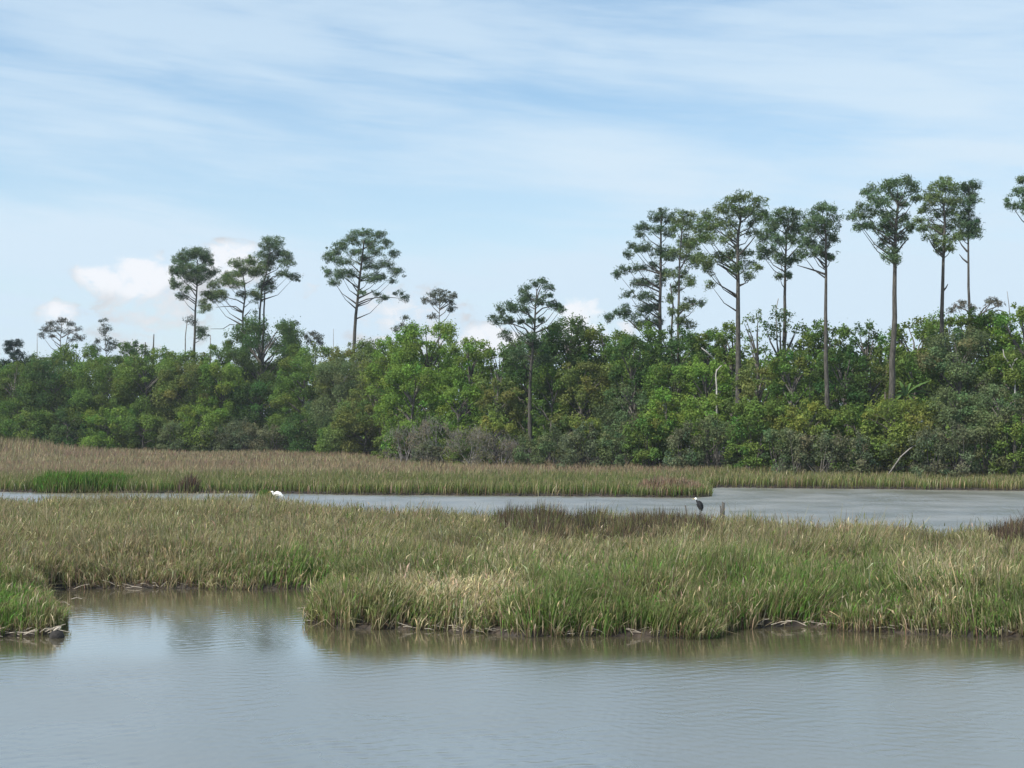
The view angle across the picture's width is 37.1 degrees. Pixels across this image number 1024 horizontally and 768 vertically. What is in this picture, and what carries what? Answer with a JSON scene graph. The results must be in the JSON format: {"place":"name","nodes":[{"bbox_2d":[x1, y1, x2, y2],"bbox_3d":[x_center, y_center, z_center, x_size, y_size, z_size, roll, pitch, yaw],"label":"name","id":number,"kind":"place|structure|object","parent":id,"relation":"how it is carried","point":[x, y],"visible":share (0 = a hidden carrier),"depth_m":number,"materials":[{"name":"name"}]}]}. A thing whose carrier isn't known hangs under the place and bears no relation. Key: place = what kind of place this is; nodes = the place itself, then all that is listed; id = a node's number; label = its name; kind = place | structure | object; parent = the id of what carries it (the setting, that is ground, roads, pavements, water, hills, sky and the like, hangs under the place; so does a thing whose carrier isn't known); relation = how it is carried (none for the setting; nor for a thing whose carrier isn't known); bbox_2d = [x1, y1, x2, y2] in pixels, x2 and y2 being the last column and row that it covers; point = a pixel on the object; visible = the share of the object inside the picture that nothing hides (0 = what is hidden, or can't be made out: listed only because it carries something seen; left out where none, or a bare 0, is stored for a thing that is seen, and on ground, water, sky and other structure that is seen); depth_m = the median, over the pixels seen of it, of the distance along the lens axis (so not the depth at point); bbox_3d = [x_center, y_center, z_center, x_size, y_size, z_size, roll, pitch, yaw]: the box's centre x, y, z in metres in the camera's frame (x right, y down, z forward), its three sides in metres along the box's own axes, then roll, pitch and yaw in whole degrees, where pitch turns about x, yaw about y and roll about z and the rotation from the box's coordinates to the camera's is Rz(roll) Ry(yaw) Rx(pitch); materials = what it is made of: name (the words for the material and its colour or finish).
{"place":"outdoors","nodes":[
{"label":"outdoors","id":0,"kind":"place"},
{"bbox_2d":[0,487,1023,767],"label":"water","id":1,"kind":"structure","parent":0,"point":[190,679],"depth_m":28.02,"materials":[{"name":"grey liquid"}]},
{"bbox_2d":[0,0,1023,422],"label":"sky","id":2,"kind":"structure","parent":0,"point":[498,145],"materials":[{"name":"blue"}]},
{"bbox_2d":[0,435,1023,638],"bbox_3d":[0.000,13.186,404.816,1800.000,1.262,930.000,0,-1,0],"label":"ground","id":3,"kind":"structure","parent":0,"point":[365,625],"depth_m":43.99,"materials":[{"name":"green plant"}]},
{"bbox_2d":[0,361,52,440],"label":"broadleaf tree","id":4,"kind":"object","parent":3,"relation":"on","point":[13,406],"visible":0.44,"depth_m":193.16,"materials":[{"name":"green plant"}]},
{"bbox_2d":[0,403,65,444],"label":"shrub","id":5,"kind":"object","parent":3,"relation":"on","point":[35,420],"visible":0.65,"depth_m":187.29,"materials":[{"name":"green plant"}]},
{"bbox_2d":[6,356,98,445],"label":"broadleaf tree","id":6,"kind":"object","parent":3,"relation":"on","point":[38,367],"visible":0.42,"depth_m":191.84,"materials":[{"name":"green plant"}]},
{"bbox_2d":[35,408,102,452],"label":"shrub","id":7,"kind":"object","parent":3,"relation":"on","point":[60,416],"visible":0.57,"depth_m":187.06,"materials":[{"name":"green plant"}]},
{"bbox_2d":[43,339,106,445],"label":"broadleaf tree","id":8,"kind":"object","parent":3,"relation":"on","point":[66,356],"visible":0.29,"depth_m":197.88,"materials":[{"name":"green plant"}]},
{"bbox_2d":[32,468,138,492],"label":"reed patch","id":9,"kind":"object","parent":3,"relation":"on","point":[90,478],"visible":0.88,"depth_m":97.87,"materials":[{"name":"green plant"}]},
{"bbox_2d":[52,354,144,443],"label":"broadleaf tree","id":10,"kind":"object","parent":3,"relation":"on","point":[85,398],"visible":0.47,"depth_m":190.91,"materials":[{"name":"green plant"}]},
{"bbox_2d":[74,402,147,451],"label":"shrub","id":11,"kind":"object","parent":3,"relation":"on","point":[96,440],"visible":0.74,"depth_m":186.49,"materials":[{"name":"green plant"}]},
{"bbox_2d":[113,411,171,450],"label":"shrub","id":12,"kind":"object","parent":3,"relation":"on","point":[141,424],"visible":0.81,"depth_m":186.41,"materials":[{"name":"green plant"}]},
{"bbox_2d":[100,353,185,447],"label":"broadleaf tree","id":13,"kind":"object","parent":3,"relation":"on","point":[137,402],"visible":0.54,"depth_m":191.31,"materials":[{"name":"green plant"}]},
{"bbox_2d":[144,358,227,450],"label":"broadleaf tree","id":14,"kind":"object","parent":3,"relation":"on","point":[190,376],"visible":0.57,"depth_m":188.68,"materials":[{"name":"green plant"}]},
{"bbox_2d":[168,246,220,351],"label":"pine tree","id":15,"kind":"object","parent":3,"relation":"on","point":[192,275],"visible":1,"depth_m":202.42,"materials":[{"name":"green plant"}]},
{"bbox_2d":[166,402,233,451],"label":"shrub","id":16,"kind":"object","parent":3,"relation":"on","point":[209,416],"visible":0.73,"depth_m":183.53,"materials":[{"name":"green plant"}]},
{"bbox_2d":[181,359,250,450],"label":"broadleaf tree","id":17,"kind":"object","parent":3,"relation":"on","point":[225,383],"visible":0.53,"depth_m":188.07,"materials":[{"name":"green plant"}]},
{"bbox_2d":[195,254,269,335],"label":"pine tree","id":18,"kind":"object","parent":3,"relation":"on","point":[228,278],"visible":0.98,"depth_m":200.80,"materials":[{"name":"green plant"}]},
{"bbox_2d":[212,416,266,452],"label":"shrub","id":19,"kind":"object","parent":3,"relation":"on","point":[248,432],"visible":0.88,"depth_m":181.84,"materials":[{"name":"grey plant"}]},
{"bbox_2d":[219,378,287,451],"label":"broadleaf tree","id":20,"kind":"object","parent":3,"relation":"on","point":[255,411],"visible":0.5,"depth_m":188.02,"materials":[{"name":"green plant"}]},
{"bbox_2d":[211,308,318,417],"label":"broadleaf tree","id":21,"kind":"object","parent":3,"relation":"on","point":[249,347],"visible":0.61,"depth_m":195.69,"materials":[{"name":"green plant"}]},
{"bbox_2d":[248,235,302,379],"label":"pine tree","id":22,"kind":"object","parent":3,"relation":"on","point":[269,259],"visible":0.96,"depth_m":203.35,"materials":[{"name":"green plant"}]},
{"bbox_2d":[263,354,329,447],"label":"broadleaf tree","id":23,"kind":"object","parent":3,"relation":"on","point":[282,400],"visible":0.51,"depth_m":182.00,"materials":[{"name":"green plant"}]},
{"bbox_2d":[281,341,331,419],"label":"broadleaf tree","id":24,"kind":"object","parent":3,"relation":"on","point":[298,351],"visible":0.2,"depth_m":188.83,"materials":[{"name":"green plant"}]},
{"bbox_2d":[271,410,344,454],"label":"shrub","id":25,"kind":"object","parent":3,"relation":"on","point":[298,428],"visible":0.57,"depth_m":175.87,"materials":[{"name":"green plant"}]},
{"bbox_2d":[304,356,370,451],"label":"broadleaf tree","id":26,"kind":"object","parent":3,"relation":"on","point":[340,385],"visible":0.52,"depth_m":175.60,"materials":[{"name":"green plant"}]},
{"bbox_2d":[306,336,380,436],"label":"broadleaf tree","id":27,"kind":"object","parent":3,"relation":"on","point":[363,350],"visible":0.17,"depth_m":181.04,"materials":[{"name":"green plant"}]},
{"bbox_2d":[316,393,388,454],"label":"broadleaf tree","id":28,"kind":"object","parent":3,"relation":"on","point":[349,443],"visible":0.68,"depth_m":167.94,"materials":[{"name":"green plant"}]},
{"bbox_2d":[320,227,409,371],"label":"pine tree","id":29,"kind":"object","parent":3,"relation":"on","point":[363,258],"visible":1,"depth_m":188.09,"materials":[{"name":"green plant"}]},
{"bbox_2d":[343,356,402,449],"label":"broadleaf tree","id":30,"kind":"object","parent":3,"relation":"on","point":[357,401],"visible":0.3,"depth_m":169.75,"materials":[{"name":"green plant"}]},
{"bbox_2d":[358,333,419,455],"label":"broadleaf tree","id":31,"kind":"object","parent":3,"relation":"on","point":[375,371],"visible":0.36,"depth_m":160.57,"materials":[{"name":"green plant"}]},
{"bbox_2d":[376,361,452,457],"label":"broadleaf tree","id":32,"kind":"object","parent":3,"relation":"on","point":[392,380],"visible":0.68,"depth_m":144.51,"materials":[{"name":"green plant"}]},
{"bbox_2d":[383,318,467,458],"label":"broadleaf tree","id":33,"kind":"object","parent":3,"relation":"on","point":[410,343],"visible":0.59,"depth_m":151.57,"materials":[{"name":"green plant"}]},
{"bbox_2d":[431,379,496,458],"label":"broadleaf tree","id":34,"kind":"object","parent":3,"relation":"on","point":[451,396],"visible":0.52,"depth_m":142.52,"materials":[{"name":"green plant"}]},
{"bbox_2d":[434,336,496,459],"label":"broadleaf tree","id":35,"kind":"object","parent":3,"relation":"on","point":[469,350],"visible":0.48,"depth_m":148.80,"materials":[{"name":"green plant"}]},
{"bbox_2d":[439,423,503,466],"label":"shrub","id":36,"kind":"object","parent":3,"relation":"on","point":[471,438],"visible":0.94,"depth_m":134.27,"materials":[{"name":"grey plant"}]},
{"bbox_2d":[470,341,518,459],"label":"broadleaf tree","id":37,"kind":"object","parent":3,"relation":"on","point":[485,356],"visible":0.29,"depth_m":147.17,"materials":[{"name":"green plant"}]},
{"bbox_2d":[475,410,518,463],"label":"broadleaf tree","id":38,"kind":"object","parent":3,"relation":"on","point":[500,422],"visible":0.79,"depth_m":135.75,"materials":[{"name":"green plant"}]},
{"bbox_2d":[467,375,533,464],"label":"broadleaf tree","id":39,"kind":"object","parent":3,"relation":"on","point":[511,413],"visible":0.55,"depth_m":140.24,"materials":[{"name":"green plant"}]},
{"bbox_2d":[0,434,1023,497],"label":"marsh grass","id":40,"kind":"structure","parent":3,"relation":"on","point":[24,465],"depth_m":107.78,"materials":[{"name":"plant"}]},
{"bbox_2d":[11,336,1022,467],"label":"woodland","id":41,"kind":"object","parent":3,"relation":"on","point":[761,362],"visible":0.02,"depth_m":149.09,"materials":[{"name":"green plant"}]},
{"bbox_2d":[485,276,566,461],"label":"pine tree","id":42,"kind":"object","parent":3,"relation":"on","point":[526,298],"visible":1,"depth_m":136.52,"materials":[{"name":"green plant"}]},
{"bbox_2d":[493,336,558,440],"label":"broadleaf tree","id":43,"kind":"object","parent":3,"relation":"on","point":[518,375],"visible":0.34,"depth_m":144.74,"materials":[{"name":"green plant"}]},
{"bbox_2d":[525,364,575,461],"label":"broadleaf tree","id":44,"kind":"object","parent":3,"relation":"on","point":[546,369],"visible":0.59,"depth_m":137.23,"materials":[{"name":"green plant"}]},
{"bbox_2d":[488,498,616,543],"bbox_3d":[1.375,4.975,54.387,5.342,2.112,8.867,0,-1,0],"label":"rush patch","id":45,"kind":"object","parent":3,"relation":"on","point":[586,520],"visible":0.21,"depth_m":53.12,"materials":[{"name":"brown plant"}]},
{"bbox_2d":[526,422,582,467],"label":"shrub","id":46,"kind":"object","parent":3,"relation":"on","point":[550,443],"visible":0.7,"depth_m":129.79,"materials":[{"name":"green plant"}]},
{"bbox_2d":[526,312,604,433],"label":"broadleaf tree","id":47,"kind":"object","parent":3,"relation":"on","point":[566,347],"visible":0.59,"depth_m":141.73,"materials":[{"name":"green plant"}]},
{"bbox_2d":[547,418,613,469],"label":"shrub","id":48,"kind":"object","parent":3,"relation":"on","point":[569,440],"visible":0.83,"depth_m":126.40,"materials":[{"name":"green plant"}]},
{"bbox_2d":[546,357,618,461],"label":"broadleaf tree","id":49,"kind":"object","parent":3,"relation":"on","point":[586,389],"visible":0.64,"depth_m":135.47,"materials":[{"name":"green plant"}]},
{"bbox_2d":[575,322,635,419],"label":"broadleaf tree","id":50,"kind":"object","parent":3,"relation":"on","point":[608,347],"visible":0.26,"depth_m":141.62,"materials":[{"name":"green plant"}]},
{"bbox_2d":[598,422,643,467],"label":"shrub","id":51,"kind":"object","parent":3,"relation":"on","point":[616,439],"visible":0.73,"depth_m":125.92,"materials":[{"name":"green plant"}]},
{"bbox_2d":[600,332,651,419],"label":"broadleaf tree","id":52,"kind":"object","parent":3,"relation":"on","point":[635,378],"visible":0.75,"depth_m":133.14,"materials":[{"name":"green plant"}]},
{"bbox_2d":[590,382,664,463],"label":"broadleaf tree","id":53,"kind":"object","parent":3,"relation":"on","point":[616,419],"visible":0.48,"depth_m":132.28,"materials":[{"name":"green plant"}]},
{"bbox_2d":[607,318,673,444],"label":"broadleaf tree","id":54,"kind":"object","parent":3,"relation":"on","point":[649,333],"visible":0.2,"depth_m":138.12,"materials":[{"name":"green plant"}]},
{"bbox_2d":[602,207,678,463],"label":"pine tree","id":55,"kind":"object","parent":3,"relation":"on","point":[660,251],"visible":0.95,"depth_m":143.97,"materials":[{"name":"green plant"}]},
{"bbox_2d":[617,411,688,467],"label":"shrub","id":56,"kind":"object","parent":3,"relation":"on","point":[644,423],"visible":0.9,"depth_m":124.72,"materials":[{"name":"green plant"}]},
{"bbox_2d":[601,503,720,541],"bbox_3d":[5.039,5.084,53.046,4.739,1.835,7.500,0,-1,0],"label":"rush patch","id":57,"kind":"object","parent":3,"relation":"on","point":[658,517],"visible":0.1,"depth_m":52.21,"materials":[{"name":"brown plant"}]},
{"bbox_2d":[637,386,693,465],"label":"broadleaf tree","id":58,"kind":"object","parent":3,"relation":"on","point":[660,399],"visible":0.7,"depth_m":126.06,"materials":[{"name":"green plant"}]},
{"bbox_2d":[637,360,703,457],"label":"broadleaf tree","id":59,"kind":"object","parent":3,"relation":"on","point":[658,377],"visible":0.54,"depth_m":130.83,"materials":[{"name":"green plant"}]},
{"bbox_2d":[639,325,713,455],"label":"broadleaf tree","id":60,"kind":"object","parent":3,"relation":"on","point":[677,346],"visible":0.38,"depth_m":137.15,"materials":[{"name":"green plant"}]},
{"bbox_2d":[658,419,706,469],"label":"shrub","id":61,"kind":"object","parent":3,"relation":"on","point":[685,434],"visible":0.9,"depth_m":121.70,"materials":[{"name":"green plant"}]},
{"bbox_2d":[662,208,708,451],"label":"pine tree","id":62,"kind":"object","parent":3,"relation":"on","point":[679,222],"visible":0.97,"depth_m":140.99,"materials":[{"name":"green plant"}]},
{"bbox_2d":[683,392,733,467],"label":"broadleaf tree","id":63,"kind":"object","parent":3,"relation":"on","point":[708,405],"visible":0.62,"depth_m":124.22,"materials":[{"name":"green plant"}]},
{"bbox_2d":[676,356,741,465],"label":"broadleaf tree","id":64,"kind":"object","parent":3,"relation":"on","point":[728,378],"visible":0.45,"depth_m":128.90,"materials":[{"name":"green plant"}]},
{"bbox_2d":[681,414,745,468],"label":"shrub","id":65,"kind":"object","parent":3,"relation":"on","point":[713,429],"visible":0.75,"depth_m":121.29,"materials":[{"name":"green plant"}]},
{"bbox_2d":[685,189,773,462],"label":"pine tree","id":66,"kind":"object","parent":3,"relation":"on","point":[707,238],"visible":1,"depth_m":123.53,"materials":[{"name":"green plant"}]},
{"bbox_2d":[706,320,761,462],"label":"broadleaf tree","id":67,"kind":"object","parent":3,"relation":"on","point":[730,356],"visible":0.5,"depth_m":133.76,"materials":[{"name":"green plant"}]},
{"bbox_2d":[721,395,783,470],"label":"shrub","id":68,"kind":"object","parent":3,"relation":"on","point":[749,450],"visible":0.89,"depth_m":117.48,"materials":[{"name":"green plant"}]},
{"bbox_2d":[721,356,797,460],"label":"broadleaf tree","id":69,"kind":"object","parent":3,"relation":"on","point":[743,382],"visible":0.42,"depth_m":122.91,"materials":[{"name":"green plant"}]},
{"bbox_2d":[754,305,805,459],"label":"broadleaf tree","id":70,"kind":"object","parent":3,"relation":"on","point":[779,331],"visible":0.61,"depth_m":129.06,"materials":[{"name":"green plant"}]},
{"bbox_2d":[754,206,806,464],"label":"pine tree","id":71,"kind":"object","parent":3,"relation":"on","point":[793,229],"visible":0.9,"depth_m":130.75,"materials":[{"name":"green plant"}]},
{"bbox_2d":[759,425,806,473],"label":"shrub","id":72,"kind":"object","parent":3,"relation":"on","point":[780,444],"visible":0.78,"depth_m":113.50,"materials":[{"name":"green plant"}]},
{"bbox_2d":[760,347,824,461],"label":"broadleaf tree","id":73,"kind":"object","parent":3,"relation":"on","point":[783,364],"visible":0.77,"depth_m":120.01,"materials":[{"name":"green plant"}]},
{"bbox_2d":[768,427,816,475],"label":"shrub","id":74,"kind":"object","parent":3,"relation":"on","point":[803,437],"visible":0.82,"depth_m":111.71,"materials":[{"name":"green plant"}]},
{"bbox_2d":[770,396,842,463],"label":"broadleaf tree","id":75,"kind":"object","parent":3,"relation":"on","point":[798,421],"visible":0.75,"depth_m":114.13,"materials":[{"name":"green plant"}]},
{"bbox_2d":[795,200,844,469],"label":"pine tree","id":76,"kind":"object","parent":3,"relation":"on","point":[822,250],"visible":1,"depth_m":116.27,"materials":[{"name":"green plant"}]},
{"bbox_2d":[791,427,849,473],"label":"shrub","id":77,"kind":"object","parent":3,"relation":"on","point":[825,441],"visible":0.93,"depth_m":110.73,"materials":[{"name":"green plant"}]},
{"bbox_2d":[806,318,859,468],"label":"broadleaf tree","id":78,"kind":"object","parent":3,"relation":"on","point":[846,332],"visible":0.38,"depth_m":125.40,"materials":[{"name":"green plant"}]},
{"bbox_2d":[806,343,878,459],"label":"broadleaf tree","id":79,"kind":"object","parent":3,"relation":"on","point":[843,395],"visible":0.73,"depth_m":117.86,"materials":[{"name":"green plant"}]},
{"bbox_2d":[820,400,886,470],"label":"broadleaf tree","id":80,"kind":"object","parent":3,"relation":"on","point":[846,417],"visible":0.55,"depth_m":113.21,"materials":[{"name":"green plant"}]},
{"bbox_2d":[838,428,877,473],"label":"shrub","id":81,"kind":"object","parent":3,"relation":"on","point":[861,444],"visible":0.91,"depth_m":110.36,"materials":[{"name":"green plant"}]},
{"bbox_2d":[835,319,885,463],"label":"broadleaf tree","id":82,"kind":"object","parent":3,"relation":"on","point":[866,348],"visible":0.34,"depth_m":125.22,"materials":[{"name":"green plant"}]},
{"bbox_2d":[847,352,898,469],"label":"broadleaf tree","id":83,"kind":"object","parent":3,"relation":"on","point":[874,385],"visible":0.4,"depth_m":119.02,"materials":[{"name":"green plant"}]},
{"bbox_2d":[846,173,923,470],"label":"pine tree","id":84,"kind":"object","parent":3,"relation":"on","point":[890,227],"visible":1,"depth_m":114.76,"materials":[{"name":"green plant"}]},
{"bbox_2d":[849,393,949,470],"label":"shrub","id":85,"kind":"object","parent":3,"relation":"on","point":[881,412],"visible":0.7,"depth_m":111.22,"materials":[{"name":"green plant"}]},
{"bbox_2d":[879,315,946,469],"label":"broadleaf tree","id":86,"kind":"object","parent":3,"relation":"on","point":[918,335],"visible":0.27,"depth_m":123.28,"materials":[{"name":"green plant"}]},
{"bbox_2d":[885,344,947,470],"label":"broadleaf tree","id":87,"kind":"object","parent":3,"relation":"on","point":[904,364],"visible":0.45,"depth_m":116.72,"materials":[{"name":"green plant"}]},
{"bbox_2d":[907,423,952,477],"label":"shrub","id":88,"kind":"object","parent":3,"relation":"on","point":[924,438],"visible":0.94,"depth_m":107.78,"materials":[{"name":"green plant"}]},
{"bbox_2d":[910,174,966,469],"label":"pine tree","id":89,"kind":"object","parent":3,"relation":"on","point":[939,229],"visible":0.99,"depth_m":119.58,"materials":[{"name":"green plant"}]},
{"bbox_2d":[917,386,982,468],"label":"broadleaf tree","id":90,"kind":"object","parent":3,"relation":"on","point":[954,409],"visible":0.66,"depth_m":111.35,"materials":[{"name":"green plant"}]},
{"bbox_2d":[933,418,982,477],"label":"shrub","id":91,"kind":"object","parent":3,"relation":"on","point":[961,437],"visible":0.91,"depth_m":107.79,"materials":[{"name":"green plant"}]},
{"bbox_2d":[909,323,1023,468],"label":"broadleaf tree","id":92,"kind":"object","parent":3,"relation":"on","point":[971,341],"visible":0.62,"depth_m":115.31,"materials":[{"name":"green plant"}]},
{"bbox_2d":[950,178,985,464],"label":"pine tree","id":93,"kind":"object","parent":3,"relation":"on","point":[973,229],"visible":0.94,"depth_m":127.34,"materials":[{"name":"green plant"}]},
{"bbox_2d":[962,408,1018,476],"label":"shrub","id":94,"kind":"object","parent":3,"relation":"on","point":[983,430],"visible":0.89,"depth_m":108.37,"materials":[{"name":"green plant"}]},
{"bbox_2d":[961,380,1023,474],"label":"broadleaf tree","id":95,"kind":"object","parent":3,"relation":"on","point":[1000,405],"visible":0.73,"depth_m":110.01,"materials":[{"name":"green plant"}]},
{"bbox_2d":[968,308,1022,465],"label":"broadleaf tree","id":96,"kind":"object","parent":3,"relation":"on","point":[979,319],"visible":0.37,"depth_m":122.26,"materials":[{"name":"green plant"}]},
{"bbox_2d":[975,342,1023,469],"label":"broadleaf tree","id":97,"kind":"object","parent":3,"relation":"on","point":[1010,378],"visible":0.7,"depth_m":113.61,"materials":[{"name":"green plant"}]},
{"bbox_2d":[984,302,1023,464],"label":"broadleaf tree","id":98,"kind":"object","parent":3,"relation":"on","point":[1002,337],"visible":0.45,"depth_m":120.43,"materials":[{"name":"green plant"}]},
{"bbox_2d":[987,413,1023,476],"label":"shrub","id":99,"kind":"object","parent":3,"relation":"on","point":[1013,434],"visible":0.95,"depth_m":107.92,"materials":[{"name":"green plant"}]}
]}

